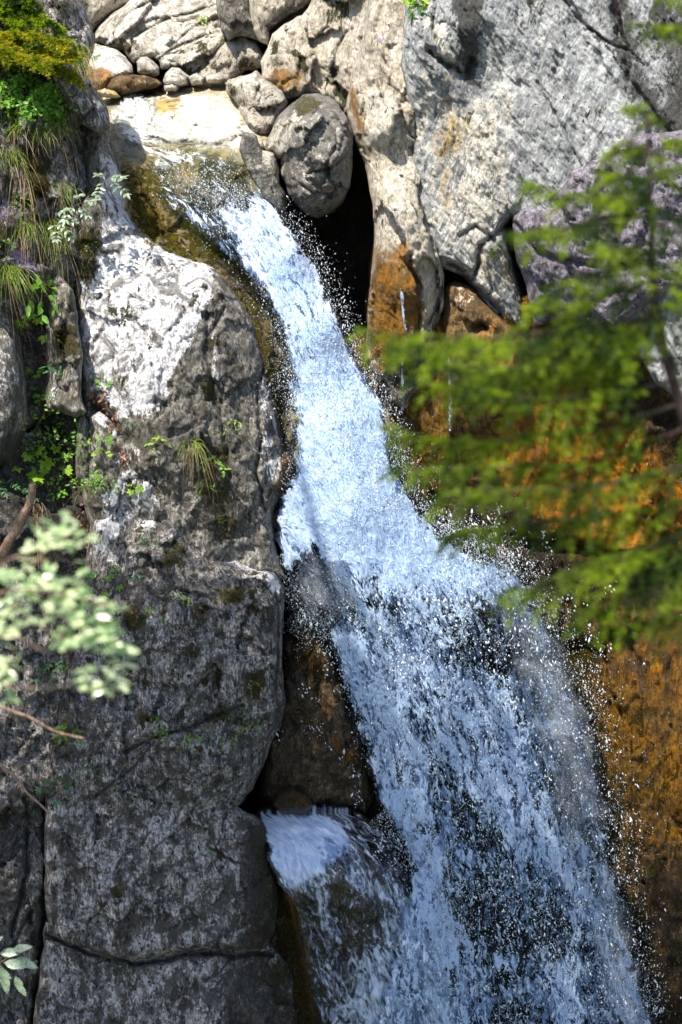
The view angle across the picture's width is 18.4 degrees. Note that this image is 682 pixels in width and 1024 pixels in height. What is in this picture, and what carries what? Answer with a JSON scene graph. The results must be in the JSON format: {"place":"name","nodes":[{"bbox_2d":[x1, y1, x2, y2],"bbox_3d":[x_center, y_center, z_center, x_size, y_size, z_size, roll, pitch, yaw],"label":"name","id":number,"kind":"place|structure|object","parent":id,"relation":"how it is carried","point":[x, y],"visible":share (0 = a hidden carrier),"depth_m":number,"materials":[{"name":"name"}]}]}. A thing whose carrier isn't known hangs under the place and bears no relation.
{"place":"outdoors","nodes":[
{"label":"outdoors","id":0,"kind":"place"},
{"bbox_2d":[0,479,19,498],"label":"herb","id":1,"kind":"object","parent":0,"point":[2,480],"visible":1,"depth_m":20.65,"materials":[{"name":"green plant"}]},
{"bbox_2d":[0,0,88,1023],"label":"mossy cliff","id":2,"kind":"structure","parent":0,"point":[26,747],"depth_m":21.02,"materials":[{"name":"stone"}]},
{"bbox_2d":[0,309,27,465],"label":"rock","id":3,"kind":"object","parent":2,"relation":"on","point":[13,406],"visible":0.91,"depth_m":20.36,"materials":[{"name":"grey stone"}]},
{"bbox_2d":[0,144,32,202],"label":"grass tuft","id":4,"kind":"object","parent":2,"relation":"on","point":[11,156],"visible":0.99,"depth_m":19.89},
{"bbox_2d":[0,483,35,561],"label":"dead branch","id":5,"kind":"object","parent":2,"relation":"on","point":[11,536],"visible":1,"depth_m":20.11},
{"bbox_2d":[1,118,35,158],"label":"grass tuft","id":6,"kind":"object","parent":2,"relation":"on","point":[15,127],"visible":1,"depth_m":19.89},
{"bbox_2d":[9,195,31,220],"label":"herb","id":7,"kind":"object","parent":2,"relation":"on","point":[22,203],"visible":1,"depth_m":20.00,"materials":[{"name":"green plant"}]},
{"bbox_2d":[0,258,48,354],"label":"grass tuft","id":8,"kind":"object","parent":2,"relation":"on","point":[12,273],"visible":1,"depth_m":19.96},
{"bbox_2d":[1,103,47,166],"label":"grass tuft","id":9,"kind":"object","parent":2,"relation":"on","point":[12,115],"visible":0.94,"depth_m":20.03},
{"bbox_2d":[0,218,49,288],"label":"grass tuft","id":10,"kind":"object","parent":2,"relation":"on","point":[27,234],"visible":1,"depth_m":19.94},
{"bbox_2d":[0,762,49,813],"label":"bare twig","id":11,"kind":"object","parent":2,"relation":"attached to","point":[10,772],"visible":1,"depth_m":20.62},
{"bbox_2d":[13,485,38,502],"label":"herb","id":12,"kind":"object","parent":2,"relation":"on","point":[23,492],"visible":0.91,"depth_m":20.74,"materials":[{"name":"green plant"}]},
{"bbox_2d":[0,162,60,297],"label":"grass tuft","id":13,"kind":"object","parent":2,"relation":"on","point":[30,193],"visible":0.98,"depth_m":19.96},
{"bbox_2d":[14,314,47,343],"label":"herb","id":14,"kind":"object","parent":2,"relation":"on","point":[42,338],"visible":0.72,"depth_m":20.61,"materials":[{"name":"green plant"}]},
{"bbox_2d":[20,466,43,492],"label":"herb","id":15,"kind":"object","parent":2,"relation":"on","point":[34,472],"visible":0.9,"depth_m":20.87,"materials":[{"name":"green plant"}]},
{"bbox_2d":[11,444,54,482],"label":"herb","id":16,"kind":"object","parent":2,"relation":"on","point":[47,463],"visible":1,"depth_m":20.87,"materials":[{"name":"green plant"}]},
{"bbox_2d":[25,367,43,378],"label":"herb","id":17,"kind":"object","parent":2,"relation":"on","point":[30,370],"visible":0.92,"depth_m":20.82,"materials":[{"name":"green plant"}]},
{"bbox_2d":[30,386,45,397],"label":"herb","id":18,"kind":"object","parent":2,"relation":"on","point":[38,395],"visible":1,"depth_m":20.76,"materials":[{"name":"green plant"}]},
{"bbox_2d":[18,503,58,599],"bbox_3d":[-3.025,0.412,20.894,0.495,1.039,0.331,0,14,0],"label":"grass tuft","id":19,"kind":"object","parent":2,"relation":"on","point":[35,510],"visible":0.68,"depth_m":20.87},
{"bbox_2d":[0,28,78,129],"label":"undergrowth","id":20,"kind":"object","parent":2,"relation":"on","point":[50,92],"visible":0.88,"depth_m":20.03,"materials":[{"name":"green plant"}]},
{"bbox_2d":[26,273,58,323],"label":"herb","id":21,"kind":"object","parent":2,"relation":"on","point":[29,309],"visible":0.98,"depth_m":20.07,"materials":[{"name":"green plant"}]},
{"bbox_2d":[10,124,74,171],"bbox_3d":[-2.840,-3.455,20.045,0.660,0.463,0.274,0,14,0],"label":"grass tuft","id":22,"kind":"object","parent":2,"relation":"on","point":[47,132],"visible":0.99,"depth_m":20.05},
{"bbox_2d":[0,0,86,90],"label":"conifer shrub","id":23,"kind":"object","parent":2,"relation":"on","point":[25,52],"visible":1,"depth_m":19.65,"materials":[{"name":"green plant"}]},
{"bbox_2d":[0,0,93,261],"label":"moss","id":24,"kind":"object","parent":2,"relation":"on","point":[36,169],"visible":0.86,"depth_m":20.15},
{"bbox_2d":[13,218,84,327],"bbox_3d":[-2.802,-2.242,20.266,0.721,1.161,0.471,0,14,0],"label":"grass tuft","id":25,"kind":"object","parent":2,"relation":"on","point":[50,240],"visible":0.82,"depth_m":20.23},
{"bbox_2d":[34,660,68,688],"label":"herb","id":26,"kind":"object","parent":2,"relation":"on","point":[59,667],"visible":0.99,"depth_m":21.10,"materials":[{"name":"green plant"}]},
{"bbox_2d":[38,443,72,475],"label":"herb","id":27,"kind":"object","parent":2,"relation":"on","point":[67,470],"visible":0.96,"depth_m":21.05,"materials":[{"name":"green plant"}]},
{"bbox_2d":[46,489,67,501],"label":"herb","id":28,"kind":"object","parent":2,"relation":"on","point":[59,494],"visible":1,"depth_m":21.01,"materials":[{"name":"green plant"}]},
{"bbox_2d":[35,115,83,176],"bbox_3d":[-2.690,-3.445,20.167,0.524,0.692,0.311,0,14,0],"label":"grass tuft","id":29,"kind":"object","parent":2,"relation":"on","point":[58,128],"visible":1,"depth_m":20.18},
{"bbox_2d":[50,627,73,677],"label":"grass tuft","id":30,"kind":"object","parent":2,"relation":"on","point":[61,651],"visible":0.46,"depth_m":21.11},
{"bbox_2d":[18,390,107,501],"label":"undergrowth","id":31,"kind":"object","parent":2,"relation":"on","point":[59,444],"visible":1,"depth_m":20.89,"materials":[{"name":"green plant"}]},
{"bbox_2d":[48,207,78,243],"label":"leafy sprig","id":32,"kind":"object","parent":2,"relation":"attached to","point":[73,221],"visible":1,"depth_m":20.00,"materials":[{"name":"green plant"}]},
{"bbox_2d":[44,275,86,417],"bbox_3d":[-2.712,-1.624,20.682,0.404,1.522,1.351,-3,14,-13],"label":"rock","id":33,"kind":"object","parent":2,"relation":"on","point":[66,391],"visible":0.74,"depth_m":20.29,"materials":[{"name":"grey stone"}]},
{"bbox_2d":[39,364,63,380],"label":"herb","id":34,"kind":"object","parent":33,"relation":"on","point":[50,369],"visible":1,"depth_m":20.39,"materials":[{"name":"green plant"}]},
{"bbox_2d":[43,183,89,233],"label":"grass tuft","id":35,"kind":"object","parent":2,"relation":"on","point":[61,192],"visible":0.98,"depth_m":20.23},
{"bbox_2d":[0,62,148,619],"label":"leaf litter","id":36,"kind":"object","parent":2,"relation":"on","point":[45,354],"visible":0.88,"depth_m":20.56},
{"bbox_2d":[40,0,110,133],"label":"rock","id":37,"kind":"object","parent":2,"relation":"on","point":[76,24],"visible":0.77,"depth_m":20.19,"materials":[{"name":"stone"}]},
{"bbox_2d":[60,50,105,114],"bbox_3d":[-2.459,-4.016,20.069,0.483,0.720,0.280,0,14,0],"label":"grass tuft","id":38,"kind":"object","parent":37,"relation":"on","point":[89,70],"visible":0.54,"depth_m":20.07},
{"bbox_2d":[71,39,101,87],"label":"grass tuft","id":39,"kind":"object","parent":37,"relation":"on","point":[89,51],"visible":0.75,"depth_m":20.15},
{"bbox_2d":[75,414,89,484],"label":"rock","id":40,"kind":"object","parent":2,"relation":"on","point":[82,422],"visible":0.68,"depth_m":20.60,"materials":[{"name":"grey stone"}]},
{"bbox_2d":[89,410,119,471],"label":"rock","id":41,"kind":"object","parent":2,"relation":"on","point":[99,426],"visible":0.69,"depth_m":20.42,"materials":[{"name":"grey stone"}]},
{"bbox_2d":[91,447,112,456],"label":"herb","id":42,"kind":"object","parent":41,"relation":"on","point":[98,450],"visible":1,"depth_m":20.36,"materials":[{"name":"green plant"}]},
{"bbox_2d":[96,434,113,445],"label":"herb","id":43,"kind":"object","parent":41,"relation":"on","point":[109,441],"visible":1,"depth_m":20.32,"materials":[{"name":"green plant"}]},
{"bbox_2d":[80,388,129,548],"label":"leaf litter","id":44,"kind":"object","parent":2,"relation":"on","point":[123,455],"visible":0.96,"depth_m":20.44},
{"bbox_2d":[101,77,312,541],"bbox_3d":[-1.682,-2.469,23.756,2.742,4.684,6.762,-2,14,-7],"label":"stream bed","id":45,"kind":"object","parent":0,"point":[212,114],"visible":0.33,"depth_m":21.11,"materials":[{"name":"stone"}]},
{"bbox_2d":[97,88,119,97],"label":"boulder","id":46,"kind":"object","parent":45,"relation":"on","point":[107,93],"visible":0.97,"depth_m":22.94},
{"bbox_2d":[86,43,132,90],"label":"boulder","id":47,"kind":"object","parent":45,"relation":"on","point":[113,63],"visible":0.34,"depth_m":23.53,"materials":[{"name":"stone"}]},
{"bbox_2d":[107,74,162,96],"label":"boulder","id":48,"kind":"object","parent":45,"relation":"on","point":[123,85],"visible":0.85,"depth_m":23.16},
{"bbox_2d":[136,57,158,76],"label":"boulder","id":49,"kind":"object","parent":48,"relation":"on","point":[147,66],"visible":0.92,"depth_m":23.33,"materials":[{"name":"stone"}]},
{"bbox_2d":[95,0,226,74],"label":"boulder","id":50,"kind":"object","parent":45,"relation":"on","point":[134,31],"visible":0.8,"depth_m":23.90,"materials":[{"name":"stone"}]},
{"bbox_2d":[78,0,128,30],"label":"rock","id":51,"kind":"object","parent":50,"relation":"on","point":[98,12],"visible":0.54,"depth_m":24.55,"materials":[{"name":"beige stone"}]},
{"bbox_2d":[159,58,171,69],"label":"pebble","id":52,"kind":"object","parent":50,"relation":"on","point":[165,63],"visible":1,"depth_m":23.44,"materials":[{"name":"stone"}]},
{"bbox_2d":[111,93,230,167],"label":"stream","id":53,"kind":"structure","parent":45,"relation":"on","point":[146,114],"depth_m":22.00,"materials":[{"name":"liquid"}]},
{"bbox_2d":[164,84,178,91],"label":"pebble","id":54,"kind":"object","parent":45,"relation":"on","point":[170,87],"visible":0.94,"depth_m":23.07,"materials":[{"name":"stone"}]},
{"bbox_2d":[163,67,189,86],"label":"boulder","id":55,"kind":"object","parent":45,"relation":"on","point":[179,77],"visible":0.96,"depth_m":23.08,"materials":[{"name":"stone"}]},
{"bbox_2d":[189,73,204,85],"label":"pebble","id":56,"kind":"object","parent":45,"relation":"on","point":[195,79],"visible":1,"depth_m":23.14,"materials":[{"name":"stone"}]},
{"bbox_2d":[204,74,224,84],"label":"pebble","id":57,"kind":"object","parent":45,"relation":"on","point":[215,79],"visible":1,"depth_m":23.11,"materials":[{"name":"stone"}]},
{"bbox_2d":[189,36,263,87],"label":"boulder","id":58,"kind":"object","parent":45,"relation":"on","point":[234,58],"visible":0.62,"depth_m":23.27,"materials":[{"name":"stone"}]},
{"bbox_2d":[216,0,265,44],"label":"boulder","id":59,"kind":"object","parent":58,"relation":"on","point":[234,17],"visible":0.74,"depth_m":22.91,"materials":[{"name":"grey stone"}]},
{"bbox_2d":[226,70,287,134],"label":"boulder","id":60,"kind":"object","parent":45,"relation":"on","point":[260,103],"visible":0.88,"depth_m":21.91,"materials":[{"name":"stone"}]},
{"bbox_2d":[239,131,286,216],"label":"rock","id":61,"kind":"object","parent":45,"relation":"on","point":[267,184],"visible":0.85,"depth_m":21.13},
{"bbox_2d":[262,150,279,183],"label":"rock","id":62,"kind":"object","parent":45,"relation":"on","point":[269,160],"visible":0.46,"depth_m":21.18,"materials":[{"name":"stone"}]},
{"bbox_2d":[265,93,352,217],"bbox_3d":[-0.344,-3.613,21.532,0.946,1.279,2.041,0,14,0],"label":"boulder","id":63,"kind":"object","parent":45,"relation":"on","point":[309,142],"visible":0.97,"depth_m":20.85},
{"bbox_2d":[93,4,478,812],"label":"cliff wall","id":64,"kind":"structure","parent":0,"point":[343,234],"depth_m":23.33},
{"bbox_2d":[346,0,444,407],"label":"tan cliff","id":65,"kind":"structure","parent":0,"point":[404,257],"depth_m":20.89,"materials":[{"name":"stone"}]},
{"bbox_2d":[261,0,365,116],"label":"rock","id":66,"kind":"object","parent":65,"relation":"on","point":[314,48],"visible":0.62,"depth_m":21.85,"materials":[{"name":"beige stone"}]},
{"bbox_2d":[249,0,310,44],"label":"boulder","id":67,"kind":"object","parent":66,"relation":"on","point":[268,17],"visible":0.97,"depth_m":22.59,"materials":[{"name":"beige stone"}]},
{"bbox_2d":[400,288,406,329],"bbox_3d":[0.638,-1.895,20.976,0.113,0.730,0.147,2,14,9],"label":"trickle","id":68,"kind":"object","parent":65,"relation":"on","point":[402,297],"visible":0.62,"depth_m":20.92,"materials":[{"name":"white liquid"}]},
{"bbox_2d":[153,136,680,1023],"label":"spray","id":69,"kind":"object","parent":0,"point":[439,886],"visible":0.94,"depth_m":21.44,"materials":[{"name":"white"}]},
{"bbox_2d":[251,294,681,1023],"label":"wet cliff","id":70,"kind":"structure","parent":0,"point":[649,706],"depth_m":22.21,"materials":[{"name":"stone"}]},
{"bbox_2d":[264,825,311,1023],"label":"rock","id":71,"kind":"object","parent":70,"relation":"on","point":[299,994],"visible":0.19,"depth_m":22.03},
{"bbox_2d":[248,852,318,1023],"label":"moss","id":72,"kind":"object","parent":71,"relation":"on","point":[288,941],"visible":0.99,"depth_m":21.89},
{"bbox_2d":[259,810,440,1023],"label":"rock","id":73,"kind":"object","parent":71,"relation":"on","point":[357,917],"visible":0.59,"depth_m":21.72,"materials":[{"name":"stone"}]},
{"bbox_2d":[256,635,371,813],"bbox_3d":[-0.291,2.308,22.286,1.246,2.431,1.950,0,14,0],"label":"rock","id":74,"kind":"object","parent":70,"relation":"on","point":[315,768],"visible":0.77,"depth_m":21.57,"materials":[{"name":"stone"}]},
{"bbox_2d":[271,785,312,814],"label":"rock","id":75,"kind":"object","parent":74,"relation":"on","point":[292,800],"visible":0.97,"depth_m":21.51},
{"bbox_2d":[287,551,349,664],"bbox_3d":[-0.216,1.035,21.894,0.680,1.368,1.120,0,14,0],"label":"rock","id":76,"kind":"object","parent":74,"relation":"on","point":[322,615],"visible":0.66,"depth_m":21.45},
{"bbox_2d":[160,161,650,1023],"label":"waterfall","id":77,"kind":"structure","parent":70,"relation":"on","point":[374,539],"depth_m":21.34,"materials":[{"name":"white liquid"}]},
{"bbox_2d":[443,280,527,388],"bbox_3d":[1.533,-1.794,21.639,1.027,1.202,1.370,0,14,0],"label":"rock","id":78,"kind":"object","parent":70,"relation":"on","point":[466,310],"visible":0.42,"depth_m":21.09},
{"bbox_2d":[401,0,681,393],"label":"grey cliff","id":79,"kind":"structure","parent":0,"point":[538,92],"depth_m":20.41,"materials":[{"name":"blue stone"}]},
{"bbox_2d":[402,0,428,18],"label":"herb","id":80,"kind":"object","parent":79,"relation":"on","point":[411,4],"visible":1,"depth_m":20.45,"materials":[{"name":"green plant"}]},
{"bbox_2d":[407,6,430,17],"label":"herb","id":81,"kind":"object","parent":79,"relation":"on","point":[409,12],"visible":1,"depth_m":20.41,"materials":[{"name":"green plant"}]},
{"bbox_2d":[512,130,681,329],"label":"rock","id":82,"kind":"object","parent":79,"relation":"attached to","point":[537,274],"visible":0.48,"depth_m":20.31,"materials":[{"name":"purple stone"}]},
{"bbox_2d":[611,0,623,35],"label":"bare twig","id":83,"kind":"object","parent":79,"relation":"attached to","point":[618,12],"visible":1,"depth_m":19.45,"materials":[{"name":"brown plant"}]},
{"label":"ground","id":84,"kind":"structure","parent":0,"visible":0},
{"bbox_2d":[33,921,303,1023],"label":"rock","id":85,"kind":"object","parent":84,"relation":"on","point":[206,986],"visible":0.77,"depth_m":21.52,"materials":[{"name":"stone"}]},
{"bbox_2d":[44,786,277,959],"bbox_3d":[-1.901,3.803,22.044,2.499,2.547,1.982,0,14,0],"label":"rock","id":86,"kind":"object","parent":85,"relation":"on","point":[181,894],"visible":0.94,"depth_m":21.20,"materials":[{"name":"stone"}]},
{"bbox_2d":[51,511,284,814],"bbox_3d":[-1.799,1.547,21.646,2.473,3.656,2.418,0,14,0],"label":"boulder","id":87,"kind":"object","parent":86,"relation":"on","point":[178,693],"visible":0.84,"depth_m":20.69,"materials":[{"name":"stone"}]},
{"bbox_2d":[34,775,72,806],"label":"herb","id":88,"kind":"object","parent":87,"relation":"on","point":[66,785],"visible":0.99,"depth_m":20.94,"materials":[{"name":"green plant"}]},
{"bbox_2d":[51,723,84,745],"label":"herb","id":89,"kind":"object","parent":87,"relation":"on","point":[64,726],"visible":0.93,"depth_m":20.82,"materials":[{"name":"green plant"}]},
{"bbox_2d":[55,567,98,599],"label":"herb","id":90,"kind":"object","parent":87,"relation":"on","point":[76,574],"visible":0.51,"depth_m":20.67,"materials":[{"name":"green plant"}]},
{"bbox_2d":[64,763,100,786],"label":"herb","id":91,"kind":"object","parent":87,"relation":"on","point":[89,768],"visible":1,"depth_m":20.79,"materials":[{"name":"green plant"}]},
{"bbox_2d":[80,571,122,597],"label":"herb","id":92,"kind":"object","parent":87,"relation":"on","point":[110,576],"visible":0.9,"depth_m":20.53,"materials":[{"name":"green plant"}]},
{"bbox_2d":[75,128,295,579],"bbox_3d":[-1.601,-1.460,21.295,2.300,4.832,2.541,0,14,0],"label":"outcrop","id":93,"kind":"object","parent":87,"relation":"on","point":[170,346],"visible":0.89,"depth_m":20.47,"materials":[{"name":"grey stone"}]},
{"bbox_2d":[59,194,101,225],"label":"leafy sprig","id":94,"kind":"object","parent":93,"relation":"on","point":[80,209],"visible":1,"depth_m":20.02,"materials":[{"name":"green plant"}]},
{"bbox_2d":[67,478,99,502],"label":"grass tuft","id":95,"kind":"object","parent":93,"relation":"on","point":[82,488],"visible":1,"depth_m":20.56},
{"bbox_2d":[94,373,113,387],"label":"herb","id":96,"kind":"object","parent":93,"relation":"on","point":[97,384],"visible":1,"depth_m":20.35,"materials":[{"name":"green plant"}]},
{"bbox_2d":[93,474,117,494],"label":"herb","id":97,"kind":"object","parent":93,"relation":"on","point":[106,480],"visible":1,"depth_m":20.44,"materials":[{"name":"green plant"}]},
{"bbox_2d":[91,173,131,199],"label":"leafy sprig","id":98,"kind":"object","parent":93,"relation":"on","point":[112,179],"visible":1,"depth_m":20.05,"materials":[{"name":"green plant"}]},
{"bbox_2d":[126,483,142,495],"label":"herb","id":99,"kind":"object","parent":93,"relation":"on","point":[139,489],"visible":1,"depth_m":20.45,"materials":[{"name":"green plant"}]},
{"bbox_2d":[56,224,231,540],"bbox_3d":[-1.945,-1.247,20.550,1.812,3.104,0.867,0,14,0],"label":"moss","id":100,"kind":"object","parent":93,"relation":"on","point":[126,373],"visible":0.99,"depth_m":20.33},
{"bbox_2d":[144,433,171,452],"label":"herb","id":101,"kind":"object","parent":93,"relation":"on","point":[157,439],"visible":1,"depth_m":20.11,"materials":[{"name":"green plant"}]},
{"bbox_2d":[175,439,218,505],"bbox_3d":[-1.385,-0.344,20.181,0.456,0.689,0.334,0,14,0],"label":"grass tuft","id":102,"kind":"object","parent":93,"relation":"on","point":[194,444],"visible":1,"depth_m":20.18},
{"bbox_2d":[201,455,230,476],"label":"herb","id":103,"kind":"object","parent":93,"relation":"on","point":[221,468],"visible":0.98,"depth_m":20.34,"materials":[{"name":"green plant"}]},
{"bbox_2d":[109,536,262,900],"bbox_3d":[-1.531,2.065,20.817,1.624,3.780,0.572,0,14,0],"label":"moss","id":104,"kind":"object","parent":87,"relation":"attached to","point":[187,641],"visible":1,"depth_m":20.52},
{"bbox_2d":[181,733,200,747],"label":"seedling","id":105,"kind":"object","parent":87,"relation":"attached to","point":[197,736],"visible":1,"depth_m":20.56,"materials":[{"name":"green plant"}]},
{"bbox_2d":[261,804,453,1023],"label":"cascade","id":106,"kind":"object","parent":84,"relation":"on","point":[305,848],"visible":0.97,"depth_m":21.58,"materials":[{"name":"liquid"}]},
{"bbox_2d":[345,100,681,663],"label":"spruce tree","id":107,"kind":"object","parent":84,"relation":"on","point":[576,366],"visible":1,"depth_m":7.05,"materials":[{"name":"green plant"}]},
{"bbox_2d":[624,0,681,52],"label":"conifer bough","id":108,"kind":"object","parent":107,"relation":"attached to","point":[666,29],"visible":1,"depth_m":7.44,"materials":[{"name":"green plant"}]},
{"bbox_3d":[-3.832,-0.537,11.248,12.278,20.416,9.242,0,14,0],"label":"broadleaf tree","id":109,"kind":"object","parent":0,"visible":0},
{"bbox_2d":[0,937,37,995],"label":"leafy sprig","id":110,"kind":"object","parent":109,"relation":"attached to","point":[20,963],"visible":1,"depth_m":15.78,"materials":[{"name":"green plant"}]},
{"bbox_2d":[0,510,139,705],"bbox_3d":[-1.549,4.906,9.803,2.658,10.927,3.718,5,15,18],"label":"leafy branch","id":111,"kind":"object","parent":109,"relation":"attached to","point":[103,633],"visible":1,"depth_m":7.08,"materials":[{"name":"green plant"}]},
{"bbox_2d":[0,705,83,739],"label":"bare twig","id":112,"kind":"object","parent":111,"relation":"attached to","point":[33,719],"visible":1,"depth_m":11.18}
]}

